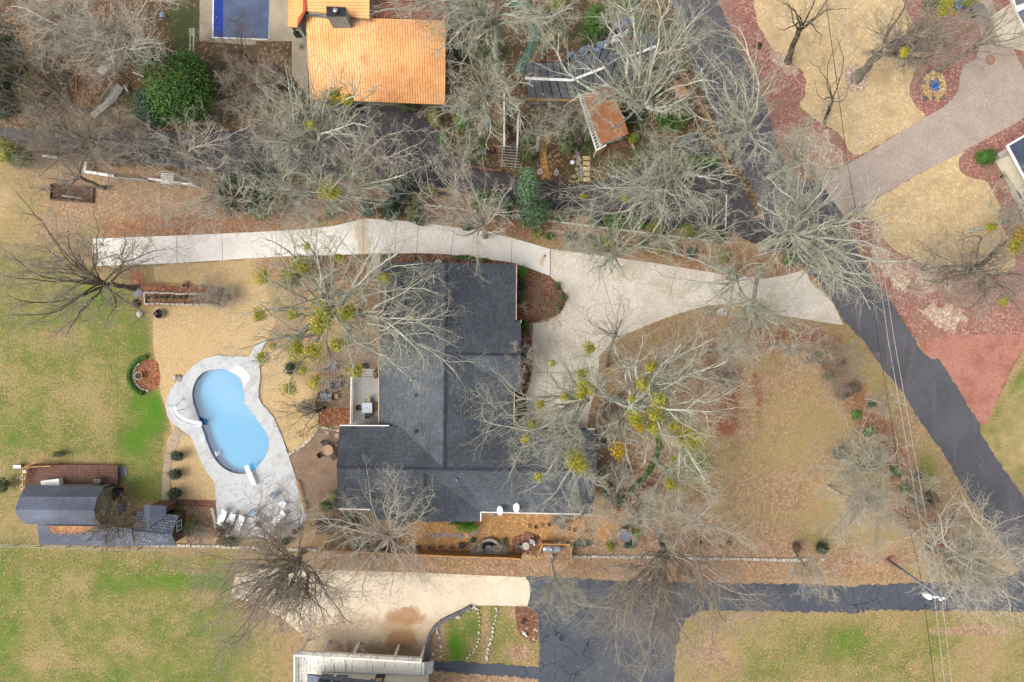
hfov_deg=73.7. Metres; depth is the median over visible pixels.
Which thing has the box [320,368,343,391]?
metal gazebo
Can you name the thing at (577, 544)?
shrub
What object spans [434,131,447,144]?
shrub
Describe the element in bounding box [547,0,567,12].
shrub
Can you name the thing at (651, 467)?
hedge
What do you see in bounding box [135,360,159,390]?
mulch bed
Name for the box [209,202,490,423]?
bare tree
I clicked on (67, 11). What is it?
bare tree
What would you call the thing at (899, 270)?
chip patch
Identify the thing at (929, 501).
bare shrub
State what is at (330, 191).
bare tree
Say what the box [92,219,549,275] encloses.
driveway
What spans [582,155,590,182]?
garden steps
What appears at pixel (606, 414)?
bare shrub
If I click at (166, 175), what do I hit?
lattice arch
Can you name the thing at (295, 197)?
shrub
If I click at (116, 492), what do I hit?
covered grill
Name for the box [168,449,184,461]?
round shrub
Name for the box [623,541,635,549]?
shrub
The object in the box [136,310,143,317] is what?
boulder
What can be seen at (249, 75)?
bare tree
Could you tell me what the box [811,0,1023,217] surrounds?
paver drive
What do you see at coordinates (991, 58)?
copper medallion
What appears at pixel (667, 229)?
shrub
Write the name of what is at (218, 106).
bare shrub
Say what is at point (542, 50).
bare tree
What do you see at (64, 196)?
raised bed
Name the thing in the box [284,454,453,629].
bare tree
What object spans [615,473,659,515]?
gravel path
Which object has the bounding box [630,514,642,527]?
shrub
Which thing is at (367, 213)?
laurel
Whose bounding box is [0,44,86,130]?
bare tree
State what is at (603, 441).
shrub
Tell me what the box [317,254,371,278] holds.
garden bed
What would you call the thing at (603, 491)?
shrub
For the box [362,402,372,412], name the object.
square patio table
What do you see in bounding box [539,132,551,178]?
orange path
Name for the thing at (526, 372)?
bare shrub
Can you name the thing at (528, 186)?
cedar tree
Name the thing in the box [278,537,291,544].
hedge
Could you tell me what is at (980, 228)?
bare tree
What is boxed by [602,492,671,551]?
bare tree
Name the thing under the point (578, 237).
shrub
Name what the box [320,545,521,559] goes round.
timber fence
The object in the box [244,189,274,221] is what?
evergreen tree
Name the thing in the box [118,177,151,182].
timber fence
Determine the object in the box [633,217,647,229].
shrub
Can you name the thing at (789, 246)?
shrub
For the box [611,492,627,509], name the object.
shrub
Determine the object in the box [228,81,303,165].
bare tree
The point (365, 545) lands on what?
shrub
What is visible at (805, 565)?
bare tree
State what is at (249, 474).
diving board
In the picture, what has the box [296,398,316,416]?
bare shrub
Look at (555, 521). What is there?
bare shrub
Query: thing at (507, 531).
gravel court
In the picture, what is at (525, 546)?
round cafe table
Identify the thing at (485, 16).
bare tree
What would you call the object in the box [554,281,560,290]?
shrub
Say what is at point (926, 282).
chip patch
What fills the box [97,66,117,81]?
lattice roof
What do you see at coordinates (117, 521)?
bare tree
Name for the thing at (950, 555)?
bare tree
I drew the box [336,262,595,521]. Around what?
house
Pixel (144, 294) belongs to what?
stone border
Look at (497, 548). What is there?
bare shrub
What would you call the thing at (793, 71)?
chip patch
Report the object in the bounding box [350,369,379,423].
back deck
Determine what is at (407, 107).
shrub
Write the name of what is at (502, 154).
garden arbour
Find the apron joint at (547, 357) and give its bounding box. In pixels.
[533,265,674,398]
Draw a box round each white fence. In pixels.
[85,170,119,178]
[148,178,201,187]
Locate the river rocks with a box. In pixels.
[922,70,946,100]
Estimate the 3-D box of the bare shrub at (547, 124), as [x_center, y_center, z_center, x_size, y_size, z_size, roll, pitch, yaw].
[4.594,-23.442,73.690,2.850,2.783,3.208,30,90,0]
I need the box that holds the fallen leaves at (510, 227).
[26,9,1001,573]
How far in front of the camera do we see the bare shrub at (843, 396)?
73.90 m
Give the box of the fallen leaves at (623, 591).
[0,473,1023,681]
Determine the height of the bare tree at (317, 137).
16.553 m
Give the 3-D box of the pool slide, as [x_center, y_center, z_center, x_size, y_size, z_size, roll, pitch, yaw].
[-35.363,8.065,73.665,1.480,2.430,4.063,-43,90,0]
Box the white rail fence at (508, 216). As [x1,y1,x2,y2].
[213,179,720,240]
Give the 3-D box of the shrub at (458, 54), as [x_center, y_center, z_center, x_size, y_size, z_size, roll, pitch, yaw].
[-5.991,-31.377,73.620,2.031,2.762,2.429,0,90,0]
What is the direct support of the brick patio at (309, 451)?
on the ground at (86, 406)
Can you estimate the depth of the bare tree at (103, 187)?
68.18 m
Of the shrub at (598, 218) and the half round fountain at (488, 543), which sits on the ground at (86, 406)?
the shrub at (598, 218)
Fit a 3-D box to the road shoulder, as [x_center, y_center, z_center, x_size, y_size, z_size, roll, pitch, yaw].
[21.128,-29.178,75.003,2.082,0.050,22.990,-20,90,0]
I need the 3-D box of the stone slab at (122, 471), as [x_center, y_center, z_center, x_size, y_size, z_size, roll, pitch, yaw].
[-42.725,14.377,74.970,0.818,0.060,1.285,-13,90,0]
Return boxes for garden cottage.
[133,500,185,545]
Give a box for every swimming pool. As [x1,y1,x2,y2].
[193,365,268,472]
[212,0,268,39]
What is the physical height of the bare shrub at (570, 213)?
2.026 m
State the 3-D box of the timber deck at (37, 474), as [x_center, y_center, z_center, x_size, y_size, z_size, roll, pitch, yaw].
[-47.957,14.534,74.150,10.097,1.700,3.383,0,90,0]
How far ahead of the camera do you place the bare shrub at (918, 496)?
73.69 m
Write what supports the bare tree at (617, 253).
on the ground at (86, 406)
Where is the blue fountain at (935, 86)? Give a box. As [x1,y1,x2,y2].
[931,80,938,89]
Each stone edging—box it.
[144,544,316,550]
[288,426,338,455]
[296,480,306,510]
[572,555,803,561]
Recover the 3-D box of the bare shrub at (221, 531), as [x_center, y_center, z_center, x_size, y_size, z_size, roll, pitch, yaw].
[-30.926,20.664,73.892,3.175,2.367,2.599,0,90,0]
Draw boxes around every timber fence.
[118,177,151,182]
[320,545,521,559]
[536,540,569,559]
[655,9,733,176]
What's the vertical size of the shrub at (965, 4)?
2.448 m
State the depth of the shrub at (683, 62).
74.18 m
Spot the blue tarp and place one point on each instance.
(957, 4)
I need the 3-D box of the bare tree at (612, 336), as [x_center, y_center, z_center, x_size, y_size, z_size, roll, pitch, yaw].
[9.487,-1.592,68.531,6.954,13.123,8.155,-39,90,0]
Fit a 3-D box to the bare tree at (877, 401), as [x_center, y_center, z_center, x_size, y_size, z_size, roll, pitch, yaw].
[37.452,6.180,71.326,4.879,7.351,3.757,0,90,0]
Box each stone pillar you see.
[808,268,818,274]
[849,206,860,213]
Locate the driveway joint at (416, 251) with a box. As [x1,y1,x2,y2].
[132,226,511,263]
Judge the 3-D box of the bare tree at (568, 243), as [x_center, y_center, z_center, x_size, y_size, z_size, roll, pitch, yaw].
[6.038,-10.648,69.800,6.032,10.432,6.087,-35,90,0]
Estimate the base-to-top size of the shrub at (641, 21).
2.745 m
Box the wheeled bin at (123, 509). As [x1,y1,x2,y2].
[118,504,126,511]
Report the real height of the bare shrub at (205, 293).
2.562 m
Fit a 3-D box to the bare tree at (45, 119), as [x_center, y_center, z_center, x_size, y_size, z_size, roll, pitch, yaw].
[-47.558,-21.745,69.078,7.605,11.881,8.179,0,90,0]
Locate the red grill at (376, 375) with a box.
[373,370,377,378]
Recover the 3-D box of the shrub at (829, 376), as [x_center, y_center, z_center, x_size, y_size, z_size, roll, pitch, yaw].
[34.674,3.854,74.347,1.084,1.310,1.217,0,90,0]
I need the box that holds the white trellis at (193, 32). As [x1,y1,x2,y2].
[189,28,194,52]
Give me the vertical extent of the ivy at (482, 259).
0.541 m
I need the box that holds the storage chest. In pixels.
[41,478,63,484]
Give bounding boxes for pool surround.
[199,0,307,96]
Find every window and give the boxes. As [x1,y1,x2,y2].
[176,519,181,531]
[317,673,335,681]
[332,673,349,681]
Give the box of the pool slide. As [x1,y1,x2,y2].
[170,398,201,426]
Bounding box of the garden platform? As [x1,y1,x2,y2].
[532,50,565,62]
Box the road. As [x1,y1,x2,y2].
[677,0,1023,572]
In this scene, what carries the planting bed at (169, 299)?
on the ground at (86, 406)
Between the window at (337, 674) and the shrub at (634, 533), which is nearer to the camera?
the window at (337, 674)
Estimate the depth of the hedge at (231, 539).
74.07 m
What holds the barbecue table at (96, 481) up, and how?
on the timber deck at (37, 474)
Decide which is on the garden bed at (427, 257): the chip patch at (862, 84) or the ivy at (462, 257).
the ivy at (462, 257)
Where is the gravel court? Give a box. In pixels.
[401,513,614,552]
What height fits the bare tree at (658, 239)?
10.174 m
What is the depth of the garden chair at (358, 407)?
73.64 m
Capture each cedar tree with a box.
[0,11,35,98]
[0,72,23,122]
[512,190,552,231]
[513,162,542,211]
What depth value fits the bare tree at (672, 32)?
65.22 m
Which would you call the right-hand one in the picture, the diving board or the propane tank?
the propane tank
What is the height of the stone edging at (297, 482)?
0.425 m
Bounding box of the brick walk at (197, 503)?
[170,499,215,506]
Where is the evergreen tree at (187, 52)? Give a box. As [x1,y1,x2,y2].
[169,45,206,81]
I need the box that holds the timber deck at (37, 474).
[22,461,118,491]
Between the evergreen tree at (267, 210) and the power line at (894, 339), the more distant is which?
the evergreen tree at (267, 210)
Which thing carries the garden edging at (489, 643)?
on the ground at (86, 406)
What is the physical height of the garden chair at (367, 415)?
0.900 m
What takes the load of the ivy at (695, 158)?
on the drive at (734, 203)
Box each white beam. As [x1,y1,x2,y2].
[503,93,504,152]
[516,116,518,149]
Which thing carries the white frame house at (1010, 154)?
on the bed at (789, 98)
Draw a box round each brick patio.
[289,426,340,513]
[315,335,379,406]
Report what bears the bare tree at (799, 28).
on the tan lawn at (887, 107)
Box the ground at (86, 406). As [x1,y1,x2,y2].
[0,0,1023,681]
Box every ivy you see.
[450,254,475,260]
[472,257,488,261]
[522,319,529,332]
[625,107,644,124]
[626,78,665,104]
[648,100,690,133]
[669,151,703,170]
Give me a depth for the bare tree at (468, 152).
67.82 m
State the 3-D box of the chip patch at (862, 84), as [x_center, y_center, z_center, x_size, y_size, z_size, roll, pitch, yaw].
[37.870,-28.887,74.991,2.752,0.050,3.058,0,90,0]
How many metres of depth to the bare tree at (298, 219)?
67.00 m
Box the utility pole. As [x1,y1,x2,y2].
[886,558,944,600]
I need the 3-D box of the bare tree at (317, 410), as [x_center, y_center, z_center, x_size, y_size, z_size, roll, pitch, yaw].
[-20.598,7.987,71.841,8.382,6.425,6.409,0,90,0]
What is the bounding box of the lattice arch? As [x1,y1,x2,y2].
[161,173,182,188]
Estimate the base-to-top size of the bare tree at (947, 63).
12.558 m
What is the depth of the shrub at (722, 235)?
73.35 m
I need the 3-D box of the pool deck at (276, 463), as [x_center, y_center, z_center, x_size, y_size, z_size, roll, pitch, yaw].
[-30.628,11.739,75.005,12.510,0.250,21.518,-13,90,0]
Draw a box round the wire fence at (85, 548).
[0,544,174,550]
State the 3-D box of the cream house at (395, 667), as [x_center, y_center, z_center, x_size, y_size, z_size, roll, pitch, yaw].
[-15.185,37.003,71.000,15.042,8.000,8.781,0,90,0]
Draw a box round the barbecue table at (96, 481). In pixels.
[93,477,103,483]
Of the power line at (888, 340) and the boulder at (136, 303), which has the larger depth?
the boulder at (136, 303)
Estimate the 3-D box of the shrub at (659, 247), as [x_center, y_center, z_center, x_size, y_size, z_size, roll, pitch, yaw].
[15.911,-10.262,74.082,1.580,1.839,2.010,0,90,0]
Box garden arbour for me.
[499,146,520,172]
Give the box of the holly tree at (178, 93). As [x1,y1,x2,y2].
[132,44,217,131]
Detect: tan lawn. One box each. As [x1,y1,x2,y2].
[754,0,924,154]
[862,152,1015,273]
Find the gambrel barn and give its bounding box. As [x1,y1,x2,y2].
[15,484,134,545]
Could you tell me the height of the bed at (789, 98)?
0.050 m
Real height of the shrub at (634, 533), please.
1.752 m
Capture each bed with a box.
[49,183,94,202]
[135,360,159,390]
[145,293,222,304]
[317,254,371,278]
[317,407,349,426]
[380,253,510,263]
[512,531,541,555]
[515,264,565,324]
[515,321,533,425]
[515,606,538,642]
[719,0,1023,339]
[904,0,980,115]
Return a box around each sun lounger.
[216,509,226,525]
[226,512,235,528]
[234,515,244,530]
[272,512,284,524]
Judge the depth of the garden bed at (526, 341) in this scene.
74.97 m
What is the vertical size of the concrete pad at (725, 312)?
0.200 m
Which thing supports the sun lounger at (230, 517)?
on the pool deck at (276, 463)
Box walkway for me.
[161,425,188,499]
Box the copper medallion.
[986,55,994,64]
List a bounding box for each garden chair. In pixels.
[248,509,255,516]
[316,451,324,457]
[320,439,328,446]
[329,363,335,368]
[330,381,339,388]
[330,452,337,460]
[355,405,361,410]
[365,397,370,402]
[365,413,369,418]
[372,404,377,409]
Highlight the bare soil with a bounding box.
[883,555,896,564]
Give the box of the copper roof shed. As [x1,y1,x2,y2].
[577,87,628,156]
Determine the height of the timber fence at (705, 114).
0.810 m
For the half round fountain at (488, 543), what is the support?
on the gravel court
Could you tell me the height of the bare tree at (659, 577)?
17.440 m
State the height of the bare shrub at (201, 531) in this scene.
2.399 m
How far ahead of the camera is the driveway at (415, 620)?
74.94 m
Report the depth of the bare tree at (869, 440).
68.95 m
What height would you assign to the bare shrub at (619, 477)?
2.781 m
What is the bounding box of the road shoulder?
[670,0,743,169]
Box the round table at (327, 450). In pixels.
[322,445,332,455]
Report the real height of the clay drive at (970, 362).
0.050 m
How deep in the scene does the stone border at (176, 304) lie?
74.75 m
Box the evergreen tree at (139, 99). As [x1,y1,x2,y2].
[127,88,170,126]
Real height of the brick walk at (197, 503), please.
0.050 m
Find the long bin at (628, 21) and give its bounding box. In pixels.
[609,17,631,32]
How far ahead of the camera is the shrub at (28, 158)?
73.22 m
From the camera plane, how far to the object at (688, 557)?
74.84 m
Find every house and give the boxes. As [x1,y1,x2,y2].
[288,0,446,106]
[294,639,433,681]
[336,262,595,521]
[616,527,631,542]
[992,0,1023,216]
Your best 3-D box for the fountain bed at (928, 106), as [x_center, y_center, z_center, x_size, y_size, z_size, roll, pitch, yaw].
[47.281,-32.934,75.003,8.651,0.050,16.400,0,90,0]
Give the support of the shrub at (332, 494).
on the brick patio at (309, 451)
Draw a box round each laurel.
[356,199,377,217]
[378,197,403,221]
[401,193,423,223]
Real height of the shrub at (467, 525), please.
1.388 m
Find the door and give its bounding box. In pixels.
[374,674,385,680]
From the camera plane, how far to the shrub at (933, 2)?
73.17 m
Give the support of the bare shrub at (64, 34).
on the ground at (86, 406)
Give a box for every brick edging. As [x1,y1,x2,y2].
[422,185,470,196]
[448,149,501,172]
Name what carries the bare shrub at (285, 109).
on the ground at (86, 406)
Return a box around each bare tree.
[0,0,69,87]
[0,0,189,98]
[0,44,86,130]
[0,74,86,155]
[0,90,158,210]
[0,162,197,354]
[15,129,107,197]
[19,0,101,24]
[58,83,155,175]
[81,490,149,556]
[113,152,268,250]
[124,97,261,180]
[160,451,393,681]
[198,6,274,85]
[209,160,274,219]
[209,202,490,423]
[211,48,302,133]
[222,138,311,211]
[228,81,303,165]
[230,139,435,231]
[244,27,392,169]
[245,190,331,246]
[268,387,346,444]
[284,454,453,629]
[318,109,449,187]
[334,140,402,215]
[338,0,586,89]
[381,139,522,288]
[411,41,543,176]
[433,119,483,179]
[459,317,616,495]
[502,338,549,383]
[505,401,616,527]
[512,0,582,61]
[513,95,566,153]
[516,278,570,331]
[517,554,587,625]
[519,0,728,141]
[533,150,679,298]
[536,85,600,146]
[538,126,756,248]
[540,522,793,681]
[547,201,603,265]
[548,491,617,547]
[569,276,645,367]
[569,306,778,508]
[586,460,644,540]
[587,0,664,47]
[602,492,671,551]
[613,225,783,358]
[613,477,677,536]
[628,113,728,180]
[628,347,696,412]
[634,0,722,74]
[636,437,729,535]
[641,194,704,261]
[644,10,792,186]
[646,482,766,565]
[680,184,762,269]
[681,266,823,381]
[705,318,773,393]
[738,154,943,323]
[754,99,857,210]
[765,0,857,64]
[769,316,837,374]
[774,550,851,604]
[786,329,881,411]
[791,398,923,507]
[794,15,868,124]
[809,462,915,571]
[826,483,900,538]
[845,422,906,478]
[850,0,1017,101]
[852,474,1023,643]
[864,384,909,418]
[889,188,1023,339]
[890,493,949,542]
[892,462,947,505]
[935,0,1023,71]
[968,160,1023,247]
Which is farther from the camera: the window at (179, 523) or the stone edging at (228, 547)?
the stone edging at (228, 547)
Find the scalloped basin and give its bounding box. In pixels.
[153,308,163,318]
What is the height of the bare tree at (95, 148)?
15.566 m
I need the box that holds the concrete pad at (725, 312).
[717,308,726,314]
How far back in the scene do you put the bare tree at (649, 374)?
65.64 m
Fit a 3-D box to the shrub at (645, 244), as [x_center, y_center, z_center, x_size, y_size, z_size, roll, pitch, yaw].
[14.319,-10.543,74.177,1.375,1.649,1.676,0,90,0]
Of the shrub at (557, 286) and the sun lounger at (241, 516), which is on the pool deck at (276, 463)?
the sun lounger at (241, 516)
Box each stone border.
[143,292,217,302]
[144,302,219,305]
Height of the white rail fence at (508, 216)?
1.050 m
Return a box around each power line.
[825,0,934,681]
[838,3,944,681]
[844,2,951,681]
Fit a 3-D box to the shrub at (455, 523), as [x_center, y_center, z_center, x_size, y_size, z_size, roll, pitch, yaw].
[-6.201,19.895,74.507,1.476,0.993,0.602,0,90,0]
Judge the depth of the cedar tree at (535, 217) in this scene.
70.61 m
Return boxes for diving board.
[244,465,257,485]
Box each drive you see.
[0,104,790,254]
[434,573,1023,681]
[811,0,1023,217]
[918,334,1023,424]
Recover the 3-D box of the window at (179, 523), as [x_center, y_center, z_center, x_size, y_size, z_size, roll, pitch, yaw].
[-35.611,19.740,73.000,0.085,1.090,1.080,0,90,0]
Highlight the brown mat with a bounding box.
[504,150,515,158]
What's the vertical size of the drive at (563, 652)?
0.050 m
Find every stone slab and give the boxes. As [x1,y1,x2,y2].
[119,466,126,477]
[133,287,142,297]
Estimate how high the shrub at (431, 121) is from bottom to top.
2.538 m
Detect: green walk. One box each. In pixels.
[509,0,539,74]
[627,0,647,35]
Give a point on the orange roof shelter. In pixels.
(680, 89)
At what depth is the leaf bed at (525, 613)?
74.98 m
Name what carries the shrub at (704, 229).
on the ground at (86, 406)
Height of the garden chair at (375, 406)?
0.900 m
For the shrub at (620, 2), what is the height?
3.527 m
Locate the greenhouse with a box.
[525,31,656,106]
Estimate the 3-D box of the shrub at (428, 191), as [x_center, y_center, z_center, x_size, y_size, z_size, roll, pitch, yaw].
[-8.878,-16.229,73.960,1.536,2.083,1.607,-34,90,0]
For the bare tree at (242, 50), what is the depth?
69.89 m
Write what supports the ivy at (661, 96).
on the ground at (86, 406)
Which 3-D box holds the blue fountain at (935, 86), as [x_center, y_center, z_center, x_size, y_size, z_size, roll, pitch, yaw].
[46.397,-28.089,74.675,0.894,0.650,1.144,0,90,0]
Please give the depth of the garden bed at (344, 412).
74.97 m
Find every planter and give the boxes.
[134,372,142,379]
[291,528,298,535]
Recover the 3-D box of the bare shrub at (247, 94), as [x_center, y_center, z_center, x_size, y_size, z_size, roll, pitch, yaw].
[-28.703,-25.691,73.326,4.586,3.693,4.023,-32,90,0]
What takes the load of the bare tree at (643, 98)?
on the ground at (86, 406)
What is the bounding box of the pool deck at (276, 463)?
[166,341,306,537]
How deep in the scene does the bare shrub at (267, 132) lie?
73.39 m
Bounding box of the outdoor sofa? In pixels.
[317,392,333,400]
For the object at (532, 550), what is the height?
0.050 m
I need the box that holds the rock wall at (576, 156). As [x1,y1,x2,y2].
[572,147,583,181]
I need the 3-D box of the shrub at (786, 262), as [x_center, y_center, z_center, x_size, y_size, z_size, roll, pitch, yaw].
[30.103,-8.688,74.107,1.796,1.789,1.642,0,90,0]
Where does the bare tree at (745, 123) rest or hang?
on the ground at (86, 406)
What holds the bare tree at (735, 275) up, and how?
on the ground at (86, 406)
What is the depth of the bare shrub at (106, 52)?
73.25 m
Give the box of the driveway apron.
[525,249,842,428]
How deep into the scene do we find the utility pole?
66.86 m
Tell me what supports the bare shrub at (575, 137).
on the ground at (86, 406)
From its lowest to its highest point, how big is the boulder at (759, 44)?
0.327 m
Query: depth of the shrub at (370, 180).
73.14 m
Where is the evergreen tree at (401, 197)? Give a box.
[382,165,413,203]
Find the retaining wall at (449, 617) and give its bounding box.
[424,605,470,661]
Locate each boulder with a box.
[131,299,140,307]
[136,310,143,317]
[176,374,181,381]
[754,42,761,49]
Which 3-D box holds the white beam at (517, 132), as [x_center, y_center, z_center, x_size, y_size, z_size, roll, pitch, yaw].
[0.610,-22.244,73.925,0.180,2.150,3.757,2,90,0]
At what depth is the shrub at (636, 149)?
73.86 m
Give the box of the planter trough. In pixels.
[13,464,23,467]
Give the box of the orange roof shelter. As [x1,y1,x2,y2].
[670,81,688,102]
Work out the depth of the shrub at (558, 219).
73.56 m
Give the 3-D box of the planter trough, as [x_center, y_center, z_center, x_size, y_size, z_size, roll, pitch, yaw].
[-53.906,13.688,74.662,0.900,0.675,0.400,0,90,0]
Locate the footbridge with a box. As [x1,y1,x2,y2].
[90,72,144,118]
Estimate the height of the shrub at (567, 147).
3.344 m
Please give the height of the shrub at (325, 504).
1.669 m
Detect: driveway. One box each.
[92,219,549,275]
[231,568,529,661]
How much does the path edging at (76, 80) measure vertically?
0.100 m
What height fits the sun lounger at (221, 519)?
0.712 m
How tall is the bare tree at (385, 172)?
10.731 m
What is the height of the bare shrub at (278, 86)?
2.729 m
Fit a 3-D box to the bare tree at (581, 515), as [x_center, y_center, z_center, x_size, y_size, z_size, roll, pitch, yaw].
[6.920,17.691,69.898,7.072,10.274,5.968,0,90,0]
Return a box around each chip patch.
[770,50,799,76]
[783,126,843,170]
[844,64,868,91]
[866,218,910,292]
[906,260,951,293]
[917,302,967,333]
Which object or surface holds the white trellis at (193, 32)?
on the ground at (86, 406)
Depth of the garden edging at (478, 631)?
74.84 m
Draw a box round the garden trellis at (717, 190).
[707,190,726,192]
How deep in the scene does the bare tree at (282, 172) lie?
66.63 m
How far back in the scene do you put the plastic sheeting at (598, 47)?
74.56 m
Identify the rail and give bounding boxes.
[211,507,216,527]
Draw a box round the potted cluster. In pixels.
[488,148,494,153]
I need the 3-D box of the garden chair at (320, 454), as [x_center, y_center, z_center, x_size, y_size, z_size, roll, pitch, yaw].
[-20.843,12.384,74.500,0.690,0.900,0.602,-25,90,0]
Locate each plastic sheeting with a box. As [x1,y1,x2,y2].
[563,46,593,62]
[569,38,607,59]
[604,30,628,47]
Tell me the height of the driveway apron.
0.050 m
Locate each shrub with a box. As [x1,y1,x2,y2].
[0,136,20,164]
[0,477,9,494]
[6,146,34,170]
[10,0,60,34]
[47,14,86,54]
[51,451,64,457]
[97,42,124,69]
[120,108,152,141]
[165,487,182,500]
[167,468,182,480]
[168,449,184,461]
[180,521,211,544]
[181,518,197,533]
[187,272,222,313]
[203,44,234,87]
[205,89,234,126]
[208,279,242,313]
[212,521,240,541]
[223,80,261,118]
[249,115,278,148]
[263,72,289,102]
[267,87,300,123]
[268,517,291,541]
[280,90,293,102]
[280,274,295,289]
[283,361,294,375]
[286,195,303,207]
[290,253,307,273]
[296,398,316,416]
[309,510,336,536]
[319,501,334,511]
[324,207,334,218]
[327,490,336,501]
[340,510,361,531]
[341,102,357,115]
[345,169,359,179]
[357,541,367,549]
[363,175,378,186]
[396,104,420,111]
[415,216,427,225]
[423,183,436,199]
[427,107,440,128]
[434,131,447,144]
[448,37,464,60]
[448,522,461,525]
[452,113,470,131]
[455,522,479,531]
[460,224,472,230]
[470,540,484,558]
[492,541,508,554]
[515,398,528,414]
[517,265,527,277]
[518,132,536,163]
[521,345,531,362]
[521,359,534,378]
[532,228,543,237]
[544,108,565,134]
[544,232,553,239]
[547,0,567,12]
[550,514,569,530]
[551,211,565,222]
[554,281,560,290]
[558,129,575,154]
[559,121,583,147]
[560,292,567,301]
[561,205,577,221]
[572,539,590,549]
[575,233,587,242]
[582,2,615,39]
[587,215,603,228]
[594,397,620,427]
[595,457,621,488]
[596,435,607,448]
[600,488,612,498]
[602,232,615,247]
[602,462,630,491]
[603,212,625,231]
[606,540,615,550]
[609,0,632,13]
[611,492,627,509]
[623,215,636,227]
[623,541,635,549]
[628,9,650,35]
[628,132,638,144]
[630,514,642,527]
[632,141,648,167]
[632,528,641,539]
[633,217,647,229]
[636,505,657,529]
[639,237,649,249]
[643,219,663,235]
[653,238,665,253]
[661,226,669,236]
[667,16,678,41]
[676,46,689,74]
[678,222,694,238]
[686,247,696,257]
[697,223,717,238]
[702,151,721,168]
[707,364,738,396]
[710,231,727,244]
[716,249,727,264]
[778,241,793,255]
[781,254,797,266]
[791,542,800,552]
[815,541,828,555]
[825,372,835,380]
[829,444,847,462]
[834,386,850,400]
[846,379,861,395]
[850,409,861,419]
[862,425,874,435]
[867,398,876,407]
[871,447,890,461]
[889,466,903,477]
[899,484,913,496]
[908,494,929,513]
[921,0,942,10]
[921,491,941,507]
[959,0,978,6]
[973,147,1000,166]
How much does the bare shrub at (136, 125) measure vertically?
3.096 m
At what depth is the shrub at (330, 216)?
73.56 m
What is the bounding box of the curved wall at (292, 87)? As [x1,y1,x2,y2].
[258,64,302,95]
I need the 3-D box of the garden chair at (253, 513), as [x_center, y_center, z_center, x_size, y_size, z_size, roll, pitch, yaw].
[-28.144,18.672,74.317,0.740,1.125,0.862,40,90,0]
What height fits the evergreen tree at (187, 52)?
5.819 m
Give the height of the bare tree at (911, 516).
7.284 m
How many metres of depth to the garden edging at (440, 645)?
74.84 m
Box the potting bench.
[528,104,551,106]
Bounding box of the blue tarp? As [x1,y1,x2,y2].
[954,0,963,10]
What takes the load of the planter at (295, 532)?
on the pool deck at (276, 463)
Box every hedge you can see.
[125,354,148,395]
[216,536,240,546]
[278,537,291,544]
[517,276,525,306]
[626,436,661,495]
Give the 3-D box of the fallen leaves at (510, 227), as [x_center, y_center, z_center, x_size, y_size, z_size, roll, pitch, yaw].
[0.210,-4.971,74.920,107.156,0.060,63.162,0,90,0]
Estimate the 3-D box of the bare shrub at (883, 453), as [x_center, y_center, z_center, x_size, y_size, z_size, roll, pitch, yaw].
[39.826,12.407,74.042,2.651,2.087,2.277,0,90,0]
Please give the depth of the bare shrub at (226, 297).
73.88 m
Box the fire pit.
[267,62,279,71]
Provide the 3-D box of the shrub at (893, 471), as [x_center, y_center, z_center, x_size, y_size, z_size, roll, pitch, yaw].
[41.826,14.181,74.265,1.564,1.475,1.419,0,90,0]
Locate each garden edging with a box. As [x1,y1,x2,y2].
[430,627,442,660]
[466,609,480,658]
[485,607,497,660]
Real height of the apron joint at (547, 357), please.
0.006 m
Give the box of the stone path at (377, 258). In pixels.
[372,254,379,276]
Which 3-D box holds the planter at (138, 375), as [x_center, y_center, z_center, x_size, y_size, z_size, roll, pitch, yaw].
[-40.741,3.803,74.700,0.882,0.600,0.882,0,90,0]
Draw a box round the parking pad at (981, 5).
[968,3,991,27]
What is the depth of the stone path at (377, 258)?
74.95 m
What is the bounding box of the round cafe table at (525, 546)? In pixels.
[522,542,529,549]
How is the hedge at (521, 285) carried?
on the garden bed at (532, 278)
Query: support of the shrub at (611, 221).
on the ground at (86, 406)
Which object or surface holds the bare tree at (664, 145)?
on the ground at (86, 406)
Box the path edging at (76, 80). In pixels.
[47,62,91,104]
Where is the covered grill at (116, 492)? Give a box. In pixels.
[112,488,123,499]
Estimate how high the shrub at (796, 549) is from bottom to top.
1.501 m
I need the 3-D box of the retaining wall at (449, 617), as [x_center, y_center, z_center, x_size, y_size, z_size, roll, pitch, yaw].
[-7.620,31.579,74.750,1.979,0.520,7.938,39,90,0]
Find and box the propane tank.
[541,545,561,551]
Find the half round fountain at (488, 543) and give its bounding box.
[477,537,500,553]
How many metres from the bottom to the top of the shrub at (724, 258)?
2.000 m
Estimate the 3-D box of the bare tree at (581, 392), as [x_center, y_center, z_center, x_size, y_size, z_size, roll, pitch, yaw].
[3.033,6.639,67.407,16.956,15.217,13.508,-27,90,0]
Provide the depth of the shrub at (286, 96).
73.32 m
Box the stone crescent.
[132,362,148,391]
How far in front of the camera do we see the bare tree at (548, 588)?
69.12 m
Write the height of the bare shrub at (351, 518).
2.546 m
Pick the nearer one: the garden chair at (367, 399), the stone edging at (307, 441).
the garden chair at (367, 399)

